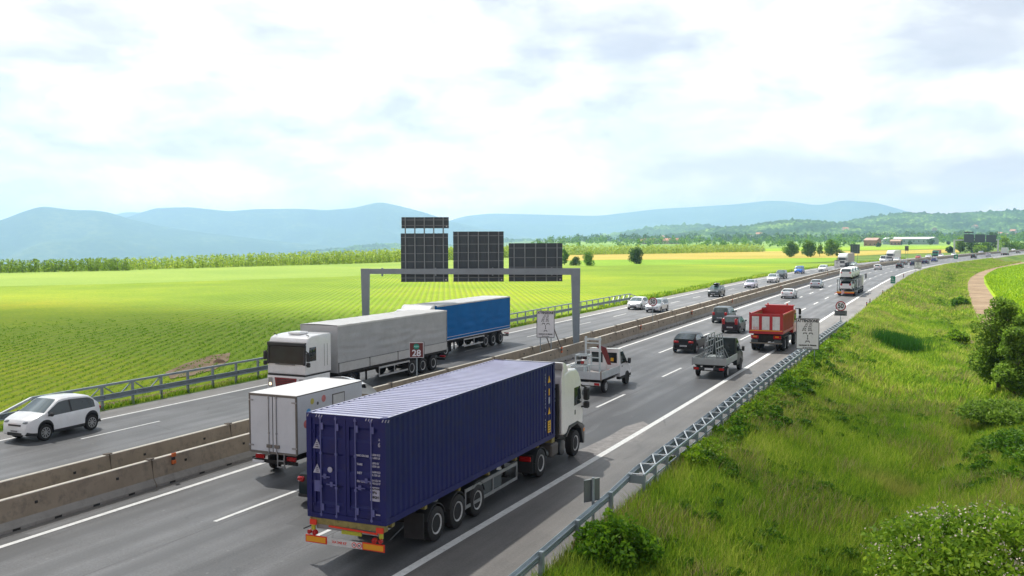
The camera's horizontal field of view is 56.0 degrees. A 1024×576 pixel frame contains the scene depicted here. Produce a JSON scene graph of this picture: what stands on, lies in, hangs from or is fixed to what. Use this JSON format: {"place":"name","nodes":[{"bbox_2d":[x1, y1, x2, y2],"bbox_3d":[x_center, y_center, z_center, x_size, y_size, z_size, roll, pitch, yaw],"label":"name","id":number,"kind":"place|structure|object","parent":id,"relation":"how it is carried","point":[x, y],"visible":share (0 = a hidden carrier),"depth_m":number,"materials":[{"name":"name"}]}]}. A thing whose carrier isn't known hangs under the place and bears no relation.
{"place":"outdoors","nodes":[
{"label":"outdoors","id":0,"kind":"place"},
{"bbox_2d":[0,207,341,265],"bbox_3d":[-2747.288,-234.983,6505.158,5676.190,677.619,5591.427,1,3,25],"label":"mountain","id":1,"kind":"structure","parent":0,"point":[41,234],"depth_m":6828.77,"materials":[{"name":"blue"}]},
{"bbox_2d":[0,257,584,285],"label":"grain field","id":2,"kind":"structure","parent":0,"point":[164,275],"depth_m":251.76,"materials":[{"name":"plant"}]},
{"bbox_2d":[0,256,132,272],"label":"poplar plantation","id":3,"kind":"object","parent":2,"relation":"on","point":[12,266],"visible":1,"depth_m":278.42,"materials":[{"name":"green plant"}]},
{"bbox_2d":[102,245,508,269],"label":"poplar plantation","id":4,"kind":"object","parent":2,"relation":"on","point":[383,256],"visible":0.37,"depth_m":333.37,"materials":[{"name":"green plant"}]},
{"bbox_2d":[127,203,535,247],"bbox_3d":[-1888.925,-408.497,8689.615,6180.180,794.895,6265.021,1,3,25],"label":"mountain","id":5,"kind":"structure","parent":0,"point":[374,223],"depth_m":9050.66,"materials":[{"name":"blue"}]},
{"bbox_2d":[263,309,446,387],"bbox_3d":[-8.771,3.720,58.031,3.040,3.860,15.418,1,3,25],"label":"articulated lorry","id":6,"kind":"object","parent":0,"point":[353,347],"visible":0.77,"depth_m":55.18,"materials":[{"name":"metal"}]},
{"bbox_2d":[0,263,833,430],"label":"soy field","id":7,"kind":"structure","parent":0,"point":[102,304],"depth_m":128.08,"materials":[{"name":"plant"}]},
{"bbox_2d":[166,353,229,377],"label":"soil patch","id":8,"kind":"object","parent":7,"relation":"on","point":[189,366],"visible":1,"depth_m":69.12,"materials":[{"name":"soil"}]},
{"bbox_2d":[0,251,994,439],"bbox_3d":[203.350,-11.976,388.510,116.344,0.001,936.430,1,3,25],"label":"shoulder","id":9,"kind":"object","parent":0,"point":[147,405],"visible":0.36,"depth_m":54.53},
{"bbox_2d":[301,222,717,255],"bbox_3d":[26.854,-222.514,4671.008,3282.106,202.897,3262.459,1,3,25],"label":"hill","id":10,"kind":"structure","parent":0,"point":[661,229],"depth_m":4987.77,"materials":[{"name":"plant"}]},
{"bbox_2d":[116,200,907,238],"bbox_3d":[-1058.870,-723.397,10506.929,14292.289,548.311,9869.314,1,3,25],"label":"mountain","id":11,"kind":"structure","parent":0,"point":[534,226],"depth_m":11466.65,"materials":[{"name":"blue"}]},
{"bbox_2d":[0,240,1023,575],"bbox_3d":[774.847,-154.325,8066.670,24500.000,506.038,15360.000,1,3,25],"label":"ground","id":12,"kind":"structure","parent":0,"point":[906,256],"depth_m":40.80,"materials":[{"name":"plant"}]},
{"bbox_2d":[0,293,636,420],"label":"guard rail","id":13,"kind":"object","parent":12,"relation":"on","point":[102,397],"visible":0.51,"depth_m":53.83,"materials":[{"name":"metal"}]},
{"bbox_2d":[0,255,976,538],"bbox_3d":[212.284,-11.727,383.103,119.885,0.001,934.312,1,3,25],"label":"median strip","id":14,"kind":"object","parent":12,"relation":"on","point":[242,461],"visible":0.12,"depth_m":33.04,"materials":[{"name":"concrete"}]},
{"bbox_2d":[0,452,112,498],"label":"concrete barrier","id":15,"kind":"object","parent":14,"relation":"on","point":[14,486],"visible":0.46,"depth_m":32.25,"materials":[{"name":"concrete"}]},
{"bbox_2d":[0,458,155,535],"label":"concrete barrier","id":16,"kind":"object","parent":14,"relation":"on","point":[30,508],"visible":1,"depth_m":30.50,"materials":[{"name":"concrete"}]},
{"bbox_2d":[110,422,231,468],"bbox_3d":[-13.071,6.244,37.267,0.612,0.985,6.300,1,3,25],"label":"concrete barrier","id":17,"kind":"object","parent":14,"relation":"on","point":[125,457],"visible":0.45,"depth_m":36.90,"materials":[{"name":"concrete"}]},
{"bbox_2d":[153,433,266,486],"bbox_3d":[-11.262,6.294,36.414,0.612,0.985,6.300,1,3,25],"label":"concrete barrier","id":18,"kind":"object","parent":14,"relation":"on","point":[197,460],"visible":0.7,"depth_m":35.59,"materials":[{"name":"concrete"}]},
{"bbox_2d":[231,418,248,436],"bbox_3d":[-10.417,5.949,42.857,0.612,0.985,6.300,1,3,25],"label":"concrete barrier","id":19,"kind":"object","parent":14,"relation":"on","point":[240,427],"visible":0.03,"depth_m":40.46,"materials":[{"name":"concrete"}]},
{"bbox_2d":[409,342,424,375],"bbox_3d":[-5.307,4.435,53.762,0.820,2.860,0.348,0,3,1],"label":"kilometre sign","id":20,"kind":"object","parent":14,"relation":"on","point":[416,350],"visible":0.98,"depth_m":53.55,"materials":[{"name":"brown metal"}]},
{"bbox_2d":[391,368,448,387],"bbox_3d":[-5.149,5.371,54.044,0.612,0.985,6.300,1,3,25],"label":"concrete barrier","id":21,"kind":"object","parent":14,"relation":"on","point":[413,379],"visible":0.25,"depth_m":53.66,"materials":[{"name":"concrete"}]},
{"bbox_2d":[448,356,494,371],"bbox_3d":[-2.522,5.072,59.627,0.612,0.985,6.300,1,3,25],"label":"concrete barrier","id":22,"kind":"object","parent":14,"relation":"on","point":[454,368],"visible":0.21,"depth_m":59.27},
{"bbox_2d":[494,346,532,359],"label":"concrete barrier","id":23,"kind":"object","parent":14,"relation":"on","point":[520,353],"visible":0.48,"depth_m":65.45,"materials":[{"name":"concrete"}]},
{"bbox_2d":[523,348,560,361],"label":"concrete barrier","id":24,"kind":"object","parent":14,"relation":"on","point":[552,355],"visible":0.5,"depth_m":65.08,"materials":[{"name":"concrete"}]},
{"bbox_2d":[537,311,560,352],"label":"warning sign","id":25,"kind":"object","parent":14,"relation":"on","point":[545,324],"visible":1,"depth_m":67.71,"materials":[{"name":"metal"}]},
{"bbox_2d":[533,338,565,354],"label":"concrete barrier","id":26,"kind":"object","parent":14,"relation":"on","point":[544,347],"visible":0.43,"depth_m":70.38,"materials":[{"name":"concrete"}]},
{"bbox_2d":[558,340,589,361],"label":"concrete barrier","id":27,"kind":"object","parent":14,"relation":"on","point":[570,351],"visible":0.62,"depth_m":69.29,"materials":[{"name":"concrete"}]},
{"bbox_2d":[590,332,617,347],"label":"concrete barrier","id":28,"kind":"object","parent":14,"relation":"on","point":[609,340],"visible":0.66,"depth_m":76.08,"materials":[{"name":"concrete"}]},
{"bbox_2d":[616,325,640,343],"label":"concrete barrier","id":29,"kind":"object","parent":14,"relation":"on","point":[626,335],"visible":0.94,"depth_m":80.94,"materials":[{"name":"concrete"}]},
{"bbox_2d":[639,320,659,336],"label":"concrete barrier","id":30,"kind":"object","parent":14,"relation":"on","point":[649,328],"visible":0.88,"depth_m":86.64,"materials":[{"name":"concrete"}]},
{"bbox_2d":[659,315,677,330],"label":"concrete barrier","id":31,"kind":"object","parent":14,"relation":"on","point":[667,322],"visible":0.91,"depth_m":92.29,"materials":[{"name":"concrete"}]},
{"bbox_2d":[0,251,1023,575],"bbox_3d":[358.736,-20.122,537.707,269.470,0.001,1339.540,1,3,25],"label":"carriageway","id":32,"kind":"structure","parent":12,"relation":"on","point":[180,533],"depth_m":33.67,"materials":[{"name":"asphalt"}]},
{"bbox_2d":[3,393,100,440],"bbox_3d":[-20.320,5.621,42.658,2.160,1.712,4.042,1,3,24],"label":"car","id":33,"kind":"object","parent":32,"relation":"on","point":[44,418],"visible":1,"depth_m":41.94,"materials":[{"name":"white paint"}]},
{"bbox_2d":[297,469,306,496],"bbox_3d":[-5.327,6.191,32.997,2.180,1.468,4.662,1,3,25],"label":"car","id":34,"kind":"object","parent":32,"relation":"on","point":[302,478],"visible":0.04,"depth_m":31.16,"materials":[{"name":"teal paint"}]},
{"bbox_2d":[248,376,376,468],"bbox_3d":[-7.275,5.167,37.447,2.480,3.190,6.375,1,3,25],"label":"box truck","id":35,"kind":"object","parent":32,"relation":"on","point":[277,423],"visible":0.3,"depth_m":34.78,"materials":[{"name":"metal"}]},
{"bbox_2d":[303,360,589,552],"bbox_3d":[-1.308,5.010,32.322,3.020,3.870,15.600,1,3,23],"label":"container lorry","id":36,"kind":"object","parent":32,"relation":"on","point":[430,520],"visible":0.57,"depth_m":30.01,"materials":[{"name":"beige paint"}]},
{"bbox_2d":[306,359,554,525],"bbox_3d":[-1.883,4.439,30.811,2.572,2.810,12.230,1,3,23],"label":"shipping container","id":37,"kind":"object","parent":36,"relation":"on","point":[387,457],"visible":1,"depth_m":27.10,"materials":[{"name":"metal"}]},
{"bbox_2d":[312,416,346,517],"bbox_3d":[-4.860,4.721,25.502,1.086,2.710,0.105,1,3,23],"label":"door","id":38,"kind":"structure","parent":37,"relation":"in","point":[330,434],"depth_m":25.51,"materials":[{"name":"blue paint"}]},
{"bbox_2d":[346,418,380,522],"bbox_3d":[-3.849,4.741,25.063,1.086,2.710,0.105,1,3,23],"label":"door","id":39,"kind":"structure","parent":37,"relation":"in","point":[362,438],"depth_m":25.11,"materials":[{"name":"blue paint"}]},
{"bbox_2d":[0,259,902,440],"bbox_3d":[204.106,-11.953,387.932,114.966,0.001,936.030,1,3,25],"label":"edge line","id":40,"kind":"object","parent":32,"relation":"on","point":[267,384],"visible":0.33,"depth_m":52.93,"materials":[{"name":"paint"}]},
{"bbox_2d":[394,296,509,359],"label":"articulated lorry","id":41,"kind":"object","parent":32,"relation":"on","point":[477,319],"visible":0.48,"depth_m":74.79,"materials":[{"name":"blue"}]},
{"bbox_2d":[361,217,579,343],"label":"sign gantry","id":42,"kind":"object","parent":32,"relation":"on","point":[478,256],"visible":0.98,"depth_m":72.93,"materials":[{"name":"metal"}]},
{"bbox_2d":[0,251,1023,547],"bbox_3d":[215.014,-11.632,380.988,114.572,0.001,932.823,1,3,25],"label":"edge line","id":43,"kind":"object","parent":32,"relation":"on","point":[222,475],"visible":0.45,"depth_m":31.94,"materials":[{"name":"paint"}]},
{"bbox_2d":[214,256,978,521],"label":"lane line","id":44,"kind":"object","parent":32,"relation":"on","point":[298,489],"visible":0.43,"depth_m":31.36,"materials":[{"name":"paint"}]},
{"bbox_2d":[576,347,630,391],"bbox_3d":[5.121,4.658,55.677,2.440,2.260,5.472,1,3,25],"label":"flatbed truck","id":45,"kind":"object","parent":32,"relation":"on","point":[619,367],"visible":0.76,"depth_m":55.96,"materials":[{"name":"white paint"}]},
{"bbox_2d":[574,421,649,463],"bbox_3d":[4.403,6.488,40.907,1.487,0.001,9.353,1,3,27],"label":"road patch","id":46,"kind":"object","parent":32,"relation":"on","point":[584,455],"visible":0.94,"depth_m":40.74,"materials":[{"name":"asphalt"}]},
{"bbox_2d":[392,254,1015,575],"bbox_3d":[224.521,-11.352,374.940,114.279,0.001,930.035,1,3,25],"label":"edge line","id":47,"kind":"object","parent":32,"relation":"on","point":[425,559],"visible":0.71,"depth_m":33.79,"materials":[{"name":"paint"}]},
{"bbox_2d":[692,336,744,376],"bbox_3d":[13.226,4.340,61.571,2.480,2.239,5.672,1,3,24],"label":"flatbed truck","id":48,"kind":"object","parent":32,"relation":"on","point":[733,349],"visible":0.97,"depth_m":61.60,"materials":[{"name":"metal"}]},
{"bbox_2d":[749,303,800,350],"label":"tipper lorry","id":49,"kind":"object","parent":32,"relation":"on","point":[775,324],"visible":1,"depth_m":72.96,"materials":[{"name":"red paint"}]},
{"bbox_2d":[953,232,998,252],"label":"sign gantry","id":50,"kind":"object","parent":32,"relation":"on","point":[978,238],"visible":0.9,"depth_m":501.40,"materials":[{"name":"metal"}]},
{"bbox_2d":[584,477,599,520],"bbox_3d":[2.421,6.643,28.869,0.600,1.950,0.118,-2,4,-35],"label":"delineator sign","id":51,"kind":"object","parent":12,"relation":"on","point":[592,489],"visible":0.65,"depth_m":28.81,"materials":[{"name":"metal"}]},
{"bbox_2d":[568,507,664,575],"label":"bush","id":52,"kind":"object","parent":12,"relation":"on","point":[616,536],"visible":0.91,"depth_m":25.70,"materials":[{"name":"green plant"}]},
{"bbox_2d":[562,243,764,254],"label":"poplar plantation","id":53,"kind":"object","parent":12,"relation":"on","point":[603,250],"visible":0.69,"depth_m":568.55,"materials":[{"name":"green plant"}]},
{"bbox_2d":[508,320,846,575],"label":"guard rail","id":54,"kind":"object","parent":12,"relation":"on","point":[656,458],"visible":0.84,"depth_m":36.33,"materials":[{"name":"metal"}]},
{"bbox_2d":[653,534,758,575],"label":"weeds","id":55,"kind":"object","parent":12,"relation":"on","point":[739,571],"visible":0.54,"depth_m":26.89,"materials":[{"name":"plant"}]},
{"bbox_2d":[680,436,738,468],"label":"weeds","id":56,"kind":"object","parent":12,"relation":"on","point":[694,453],"visible":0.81,"depth_m":37.00,"materials":[{"name":"green plant"}]},
{"bbox_2d":[669,438,754,493],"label":"weeds","id":57,"kind":"object","parent":12,"relation":"on","point":[720,459],"visible":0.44,"depth_m":36.06,"materials":[{"name":"plant"}]},
{"bbox_2d":[404,254,1023,575],"bbox_3d":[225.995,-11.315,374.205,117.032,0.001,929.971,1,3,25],"label":"hard shoulder","id":58,"kind":"object","parent":12,"relation":"on","point":[509,543],"visible":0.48,"depth_m":31.62},
{"bbox_2d":[712,411,753,445],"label":"weeds","id":59,"kind":"object","parent":12,"relation":"on","point":[736,425],"visible":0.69,"depth_m":41.58,"materials":[{"name":"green plant"}]},
{"bbox_2d":[677,496,796,551],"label":"weeds","id":60,"kind":"object","parent":12,"relation":"on","point":[713,512],"visible":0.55,"depth_m":30.50,"materials":[{"name":"plant"}]},
{"bbox_2d":[733,399,769,424],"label":"weeds","id":61,"kind":"object","parent":12,"relation":"on","point":[754,405],"visible":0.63,"depth_m":45.73,"materials":[{"name":"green plant"}]},
{"bbox_2d":[599,257,906,306],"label":"roadside grass","id":62,"kind":"structure","parent":12,"relation":"on","point":[675,291],"depth_m":172.00,"materials":[{"name":"plant"}]},
{"bbox_2d":[753,385,785,404],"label":"weeds","id":63,"kind":"object","parent":12,"relation":"on","point":[765,392],"visible":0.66,"depth_m":49.70,"materials":[{"name":"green plant"}]},
{"bbox_2d":[730,400,812,433],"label":"weeds","id":64,"kind":"object","parent":12,"relation":"on","point":[779,412],"visible":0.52,"depth_m":45.51,"materials":[{"name":"plant"}]},
{"bbox_2d":[531,230,1023,247],"bbox_3d":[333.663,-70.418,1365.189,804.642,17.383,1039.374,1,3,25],"label":"woodland","id":65,"kind":"object","parent":12,"relation":"on","point":[853,239],"visible":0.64,"depth_m":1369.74,"materials":[{"name":"green plant"}]},
{"bbox_2d":[771,372,797,392],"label":"weeds","id":66,"kind":"object","parent":12,"relation":"on","point":[787,382],"visible":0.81,"depth_m":53.82,"materials":[{"name":"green plant"}]},
{"bbox_2d":[781,240,798,256],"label":"tree","id":67,"kind":"object","parent":12,"relation":"on","point":[791,249],"visible":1,"depth_m":452.13,"materials":[{"name":"green plant"}]},
{"bbox_2d":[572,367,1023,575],"bbox_3d":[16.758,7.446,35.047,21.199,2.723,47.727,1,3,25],"label":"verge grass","id":68,"kind":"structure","parent":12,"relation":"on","point":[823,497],"depth_m":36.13,"materials":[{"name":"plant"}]},
{"bbox_2d":[783,366,812,381],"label":"weeds","id":69,"kind":"object","parent":12,"relation":"on","point":[805,370],"visible":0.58,"depth_m":58.31,"materials":[{"name":"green plant"}]},
{"bbox_2d":[796,318,818,361],"bbox_3d":[19.467,4.039,63.442,1.460,4.100,0.088,1,3,20],"label":"warning sign","id":70,"kind":"object","parent":12,"relation":"on","point":[807,333],"visible":1,"depth_m":63.36,"materials":[{"name":"metal"}]},
{"bbox_2d":[801,239,816,256],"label":"tree","id":71,"kind":"object","parent":12,"relation":"on","point":[809,246],"visible":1,"depth_m":450.68,"materials":[{"name":"green plant"}]},
{"bbox_2d":[786,376,859,415],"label":"weeds","id":72,"kind":"object","parent":12,"relation":"on","point":[805,389],"visible":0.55,"depth_m":53.20,"materials":[{"name":"plant"}]},
{"bbox_2d":[754,458,892,515],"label":"weeds","id":73,"kind":"object","parent":12,"relation":"on","point":[826,483],"visible":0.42,"depth_m":36.64,"materials":[{"name":"plant"}]},
{"bbox_2d":[794,355,853,383],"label":"weeds","id":74,"kind":"object","parent":12,"relation":"on","point":[829,364],"visible":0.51,"depth_m":62.20,"materials":[{"name":"plant"}]},
{"bbox_2d":[824,239,841,255],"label":"tree","id":75,"kind":"object","parent":12,"relation":"on","point":[830,248],"visible":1,"depth_m":474.82,"materials":[{"name":"green plant"}]},
{"bbox_2d":[789,543,881,575],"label":"weeds","id":76,"kind":"object","parent":12,"relation":"on","point":[847,550],"visible":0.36,"depth_m":30.17,"materials":[{"name":"plant"}]},
{"bbox_2d":[791,395,887,441],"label":"weeds","id":77,"kind":"object","parent":12,"relation":"on","point":[844,418],"visible":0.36,"depth_m":49.32,"materials":[{"name":"plant"}]},
{"bbox_2d":[858,322,940,353],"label":"reeds","id":78,"kind":"object","parent":12,"relation":"on","point":[904,341],"visible":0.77,"depth_m":82.76,"materials":[{"name":"plant"}]},
{"bbox_2d":[844,249,959,255],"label":"wheat strip","id":79,"kind":"object","parent":12,"relation":"on","point":[878,252],"visible":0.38,"depth_m":579.42,"materials":[{"name":"plant"}]},
{"bbox_2d":[781,293,1023,426],"bbox_3d":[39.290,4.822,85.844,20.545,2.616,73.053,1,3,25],"label":"verge grass","id":80,"kind":"structure","parent":12,"relation":"on","point":[899,373],"depth_m":69.54,"materials":[{"name":"plant"}]},
{"bbox_2d":[883,237,938,243],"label":"industrial hall","id":81,"kind":"structure","parent":12,"relation":"on","point":[917,240],"depth_m":1238.38,"materials":[{"name":"white metal"}]},
{"bbox_2d":[860,499,1023,575],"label":"bush","id":82,"kind":"object","parent":12,"relation":"on","point":[948,541],"visible":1,"depth_m":25.70,"materials":[{"name":"green plant"}]},
{"bbox_2d":[867,258,1021,322],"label":"verge grass","id":83,"kind":"structure","parent":12,"relation":"on","point":[926,278],"depth_m":166.00,"materials":[{"name":"plant"}]},
{"bbox_2d":[942,328,969,341],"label":"bush","id":84,"kind":"object","parent":12,"relation":"on","point":[956,334],"visible":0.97,"depth_m":91.86,"materials":[{"name":"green plant"}]},
{"bbox_2d":[925,439,1021,492],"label":"weeds","id":85,"kind":"object","parent":12,"relation":"on","point":[978,464],"visible":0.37,"depth_m":40.47,"materials":[{"name":"plant"}]},
{"bbox_2d":[949,398,1023,427],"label":"bush","id":86,"kind":"object","parent":12,"relation":"on","point":[996,412],"visible":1,"depth_m":50.90,"materials":[{"name":"green plant"}]},
{"bbox_2d":[966,296,1022,389],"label":"tree","id":87,"kind":"object","parent":12,"relation":"on","point":[1004,311],"visible":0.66,"depth_m":62.53,"materials":[{"name":"green plant"}]},
{"bbox_2d":[981,428,1023,454],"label":"bush","id":88,"kind":"object","parent":12,"relation":"on","point":[1014,438],"visible":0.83,"depth_m":43.44,"materials":[{"name":"green plant"}]},
{"bbox_2d":[991,325,1023,393],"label":"tree","id":89,"kind":"object","parent":12,"relation":"on","point":[1008,376],"visible":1,"depth_m":59.35,"materials":[{"name":"green plant"}]},
{"bbox_2d":[997,313,1023,367],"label":"tree","id":90,"kind":"object","parent":12,"relation":"on","point":[1017,320],"visible":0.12,"depth_m":61.21,"materials":[{"name":"green plant"}]},
{"bbox_2d":[999,444,1023,482],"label":"bush","id":91,"kind":"object","parent":12,"relation":"on","point":[1012,469],"visible":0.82,"depth_m":39.68,"materials":[{"name":"green plant"}]},
{"bbox_2d":[0,0,1023,220],"label":"sky","id":92,"kind":"structure","parent":0,"point":[453,109],"materials":[{"name":"white"}]},
{"bbox_2d":[584,336,600,371],"bbox_3d":[4.601,3.834,54.799,1.000,2.150,0.070,1,3,25],"label":"ladder","id":93,"kind":"object","parent":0,"point":[599,343],"visible":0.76,"depth_m":54.70,"materials":[{"name":"metal"}]},
{"bbox_2d":[627,296,647,309],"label":"car","id":94,"kind":"object","parent":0,"point":[640,302],"visible":0.91,"depth_m":116.19,"materials":[{"name":"white paint"}]},
{"bbox_2d":[645,298,668,311],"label":"car","id":95,"kind":"object","parent":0,"point":[661,304],"visible":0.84,"depth_m":111.96,"materials":[{"name":"silver paint"}]},
{"bbox_2d":[673,331,706,352],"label":"car","id":96,"kind":"object","parent":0,"point":[690,340],"visible":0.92,"depth_m":72.14,"materials":[{"name":"black paint"}]},
{"bbox_2d":[566,251,837,260],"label":"wheat field","id":97,"kind":"structure","parent":0,"point":[727,255],"depth_m":475.39,"materials":[{"name":"plant"}]},
{"bbox_2d":[569,258,837,265],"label":"green field","id":98,"kind":"structure","parent":0,"point":[699,261],"depth_m":368.45,"materials":[{"name":"plant"}]},
{"bbox_2d":[628,246,643,263],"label":"tree","id":99,"kind":"object","parent":98,"relation":"on","point":[635,256],"visible":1,"depth_m":338.77,"materials":[{"name":"green plant"}]},
{"bbox_2d":[708,285,724,296],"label":"suv","id":100,"kind":"object","parent":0,"point":[713,290],"visible":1,"depth_m":140.86,"materials":[{"name":"grey paint"}]},
{"bbox_2d":[712,306,736,322],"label":"car","id":101,"kind":"object","parent":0,"point":[719,313],"visible":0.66,"depth_m":97.23,"materials":[{"name":"grey paint"}]},
{"bbox_2d":[721,315,746,332],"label":"car","id":102,"kind":"object","parent":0,"point":[734,323],"visible":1,"depth_m":86.90,"materials":[{"name":"grey paint"}]},
{"bbox_2d":[607,217,945,240],"bbox_3d":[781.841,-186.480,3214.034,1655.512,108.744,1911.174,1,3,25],"label":"hill","id":103,"kind":"structure","parent":0,"point":[799,227],"depth_m":3168.41,"materials":[{"name":"plant"}]},
{"bbox_2d":[565,241,1023,254],"bbox_3d":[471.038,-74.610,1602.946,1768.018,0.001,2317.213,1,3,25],"label":"meadow","id":104,"kind":"structure","parent":0,"point":[607,244],"depth_m":1219.35,"materials":[{"name":"plant"}]},
{"bbox_2d":[837,253,854,266],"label":"articulated lorry","id":105,"kind":"object","parent":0,"point":[845,259],"visible":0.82,"depth_m":284.59,"materials":[{"name":"white"}]},
{"bbox_2d":[837,273,866,295],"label":"car transporter","id":106,"kind":"object","parent":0,"point":[860,280],"visible":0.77,"depth_m":144.50,"materials":[{"name":"white"}]},
{"bbox_2d":[765,246,956,250],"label":"meadow","id":107,"kind":"structure","parent":0,"point":[880,248],"depth_m":793.79,"materials":[{"name":"plant"}]},
{"bbox_2d":[857,396,953,431],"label":"weeds","id":108,"kind":"object","parent":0,"point":[926,417],"visible":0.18,"depth_m":53.08,"materials":[{"name":"plant"}]},
{"bbox_2d":[835,208,1023,235],"bbox_3d":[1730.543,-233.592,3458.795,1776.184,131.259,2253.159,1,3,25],"label":"hill","id":109,"kind":"structure","parent":0,"point":[1006,220],"depth_m":3566.59,"materials":[{"name":"plant"}]},
{"bbox_2d":[967,262,1023,342],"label":"dirt track","id":110,"kind":"structure","parent":0,"point":[980,295],"depth_m":173.23,"materials":[{"name":"soil"}]},
{"bbox_2d":[984,263,1023,314],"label":"crop field","id":111,"kind":"structure","parent":0,"point":[989,289],"depth_m":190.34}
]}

